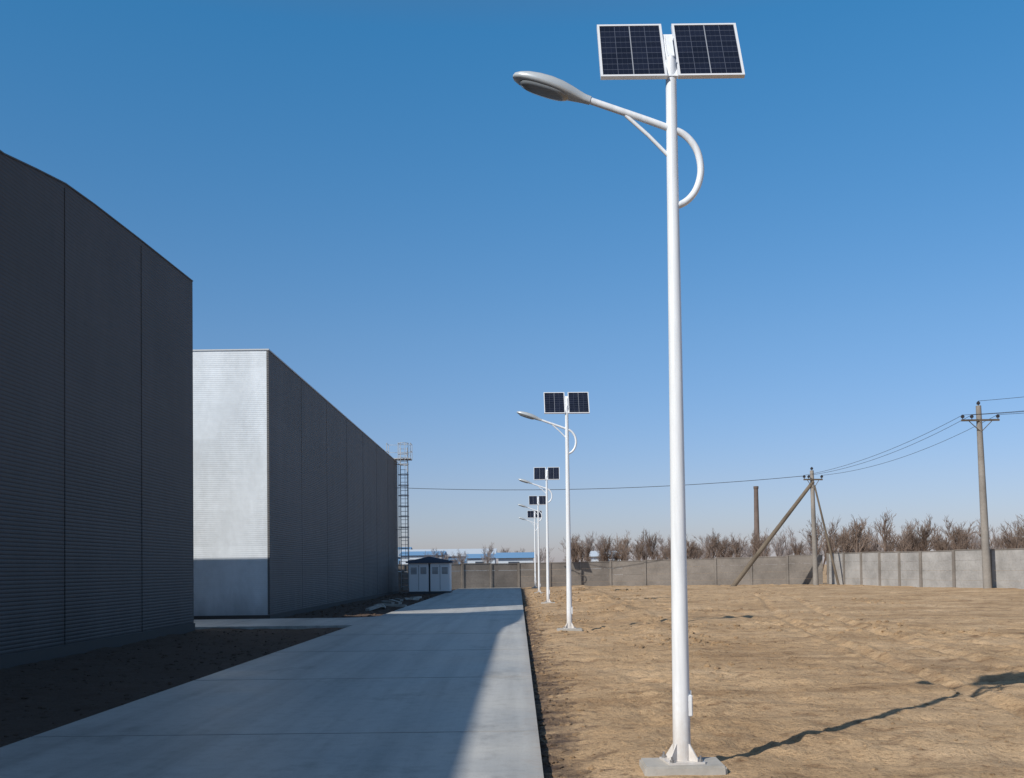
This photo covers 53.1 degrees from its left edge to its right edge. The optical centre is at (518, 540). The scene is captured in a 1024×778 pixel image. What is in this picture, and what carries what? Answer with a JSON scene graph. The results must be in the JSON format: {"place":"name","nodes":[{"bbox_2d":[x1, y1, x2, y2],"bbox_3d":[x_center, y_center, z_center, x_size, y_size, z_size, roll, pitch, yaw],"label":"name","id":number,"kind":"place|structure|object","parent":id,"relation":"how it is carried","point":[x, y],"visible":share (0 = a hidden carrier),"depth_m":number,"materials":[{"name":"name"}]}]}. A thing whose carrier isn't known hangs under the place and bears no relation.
{"place":"outdoors","nodes":[
{"label":"outdoors","id":0,"kind":"place"},
{"bbox_2d":[0,587,543,777],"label":"concrete road","id":1,"kind":"structure","parent":0,"point":[440,686],"depth_m":11.79,"materials":[{"name":"grey concrete"}]},
{"bbox_2d":[0,564,1023,777],"bbox_3d":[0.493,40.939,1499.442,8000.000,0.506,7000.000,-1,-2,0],"label":"ground","id":2,"kind":"structure","parent":0,"point":[987,608],"depth_m":15.64,"materials":[{"name":"soil"}]},
{"bbox_2d":[0,150,194,668],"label":"warehouse","id":3,"kind":"structure","parent":2,"relation":"on","point":[96,432],"depth_m":22.68,"materials":[{"name":"grey metal"}]},
{"bbox_2d":[193,349,398,619],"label":"warehouse","id":4,"kind":"structure","parent":2,"relation":"on","point":[295,499],"depth_m":37.63,"materials":[{"name":"grey metal"}]},
{"bbox_2d":[386,442,411,587],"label":"caged ladder","id":5,"kind":"object","parent":4,"relation":"attached to","point":[400,459],"visible":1,"depth_m":73.52,"materials":[{"name":"grey metal"}]},
{"bbox_2d":[365,596,421,610],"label":"broken concrete slabs","id":6,"kind":"object","parent":2,"relation":"on","point":[385,603],"visible":0.98,"depth_m":47.24,"materials":[{"name":"concrete"}]},
{"bbox_2d":[398,551,446,563],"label":"industrial shed","id":7,"kind":"structure","parent":2,"relation":"on","point":[413,555],"depth_m":270.93,"materials":[{"name":"blue"}]},
{"bbox_2d":[406,556,453,593],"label":"transformer kiosk","id":8,"kind":"object","parent":2,"relation":"on","point":[429,575],"visible":1,"depth_m":70.16,"materials":[{"name":"white metal"}]},
{"bbox_2d":[398,548,496,564],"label":"industrial shed","id":9,"kind":"structure","parent":2,"relation":"on","point":[450,552],"depth_m":307.33,"materials":[{"name":"blue"}]},
{"bbox_2d":[466,554,495,570],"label":"industrial shed","id":10,"kind":"structure","parent":2,"relation":"on","point":[474,558],"depth_m":261.98,"materials":[{"name":"blue"}]},
{"bbox_2d":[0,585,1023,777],"bbox_3d":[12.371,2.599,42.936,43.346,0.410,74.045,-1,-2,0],"label":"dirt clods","id":11,"kind":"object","parent":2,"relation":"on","point":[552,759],"visible":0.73,"depth_m":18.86,"materials":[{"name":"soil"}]},
{"bbox_2d":[496,552,533,570],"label":"industrial shed","id":12,"kind":"structure","parent":2,"relation":"on","point":[518,557],"depth_m":204.98,"materials":[{"name":"blue"}]},
{"bbox_2d":[518,510,541,587],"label":"street lamp","id":13,"kind":"object","parent":2,"relation":"on","point":[531,514],"visible":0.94,"depth_m":84.01,"materials":[{"name":"metal"}]},
{"bbox_2d":[518,496,545,593],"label":"street lamp","id":14,"kind":"object","parent":2,"relation":"on","point":[537,501],"visible":0.97,"depth_m":66.64,"materials":[{"name":"metal"}]},
{"bbox_2d":[518,467,559,603],"bbox_3d":[0.998,-0.153,47.661,1.933,6.598,0.499,-1,-2,2],"label":"street lamp","id":15,"kind":"object","parent":2,"relation":"on","point":[543,473],"visible":0.97,"depth_m":47.64,"materials":[{"name":"metal"}]},
{"bbox_2d":[517,392,589,630],"bbox_3d":[0.960,-0.690,27.150,1.933,6.598,0.499,-1,-2,-1],"label":"street lamp","id":16,"kind":"object","parent":2,"relation":"on","point":[571,402],"visible":0.98,"depth_m":27.15,"materials":[{"name":"metal"}]},
{"bbox_2d":[402,555,788,589],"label":"posts","id":17,"kind":"object","parent":2,"relation":"on","point":[610,571],"visible":0.25,"depth_m":87.31,"materials":[{"name":"concrete"}]},
{"bbox_2d":[398,555,822,590],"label":"concrete fence","id":18,"kind":"object","parent":2,"relation":"on","point":[658,572],"visible":0.41,"depth_m":87.33,"materials":[{"name":"concrete"}]},
{"bbox_2d":[398,555,811,564],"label":"coping","id":19,"kind":"object","parent":18,"relation":"on","point":[613,561],"visible":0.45,"depth_m":86.96,"materials":[{"name":"concrete"}]},
{"bbox_2d":[513,23,744,775],"bbox_3d":[0.954,-1.177,8.564,1.933,6.598,0.499,-1,-2,0],"label":"street lamp","id":20,"kind":"object","parent":2,"relation":"on","point":[681,51],"visible":1,"depth_m":8.54,"materials":[{"name":"metal"}]},
{"bbox_2d":[688,690,692,716],"bbox_3d":[1.413,1.340,8.460,0.043,0.210,0.085,-1,-2,0],"label":"service door","id":21,"kind":"structure","parent":20,"relation":"in","point":[690,699],"depth_m":8.42,"materials":[{"name":"white paint"}]},
{"bbox_2d":[423,525,1021,572],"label":"distant tree row","id":22,"kind":"object","parent":2,"relation":"on","point":[778,548],"visible":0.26,"depth_m":237.89,"materials":[{"name":"brown plant"}]},
{"bbox_2d":[753,486,759,545],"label":"brick chimney","id":23,"kind":"object","parent":2,"relation":"on","point":[756,514],"visible":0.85,"depth_m":199.84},
{"bbox_2d":[730,467,839,586],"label":"utility pole","id":24,"kind":"object","parent":2,"relation":"on","point":[811,486],"visible":0.95,"depth_m":82.27,"materials":[{"name":"concrete"}]},
{"bbox_2d":[564,508,1023,574],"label":"distant tree row","id":25,"kind":"object","parent":2,"relation":"on","point":[910,540],"visible":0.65,"depth_m":162.32,"materials":[{"name":"brown plant"}]},
{"bbox_2d":[826,549,993,586],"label":"posts","id":26,"kind":"object","parent":2,"relation":"on","point":[920,570],"visible":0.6,"depth_m":74.68,"materials":[{"name":"concrete"}]},
{"bbox_2d":[829,549,1023,588],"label":"concrete fence","id":27,"kind":"object","parent":2,"relation":"on","point":[968,564],"visible":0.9,"depth_m":70.79,"materials":[{"name":"grey concrete"}]},
{"bbox_2d":[828,548,1023,553],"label":"coping","id":28,"kind":"object","parent":27,"relation":"on","point":[932,551],"visible":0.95,"depth_m":70.92,"materials":[{"name":"concrete"}]},
{"bbox_2d":[961,401,999,588],"bbox_3d":[29.498,-2.791,65.052,2.751,12.180,0.540,-2,-1,-11],"label":"utility pole","id":29,"kind":"object","parent":2,"relation":"on","point":[986,565],"visible":0.94,"depth_m":64.89,"materials":[{"name":"concrete"}]},
{"bbox_2d":[412,397,1023,489],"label":"overhead wires","id":30,"kind":"object","parent":29,"relation":"attached to","point":[797,476],"visible":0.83,"depth_m":76.92,"materials":[{"name":"grey metal"}]},
{"bbox_2d":[0,0,1023,565],"label":"sky","id":31,"kind":"structure","parent":0,"point":[366,195],"materials":[{"name":"blue"}]},
{"bbox_2d":[589,551,620,568],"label":"industrial shed","id":32,"kind":"structure","parent":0,"point":[594,555],"depth_m":205.21,"materials":[{"name":"grey metal"}]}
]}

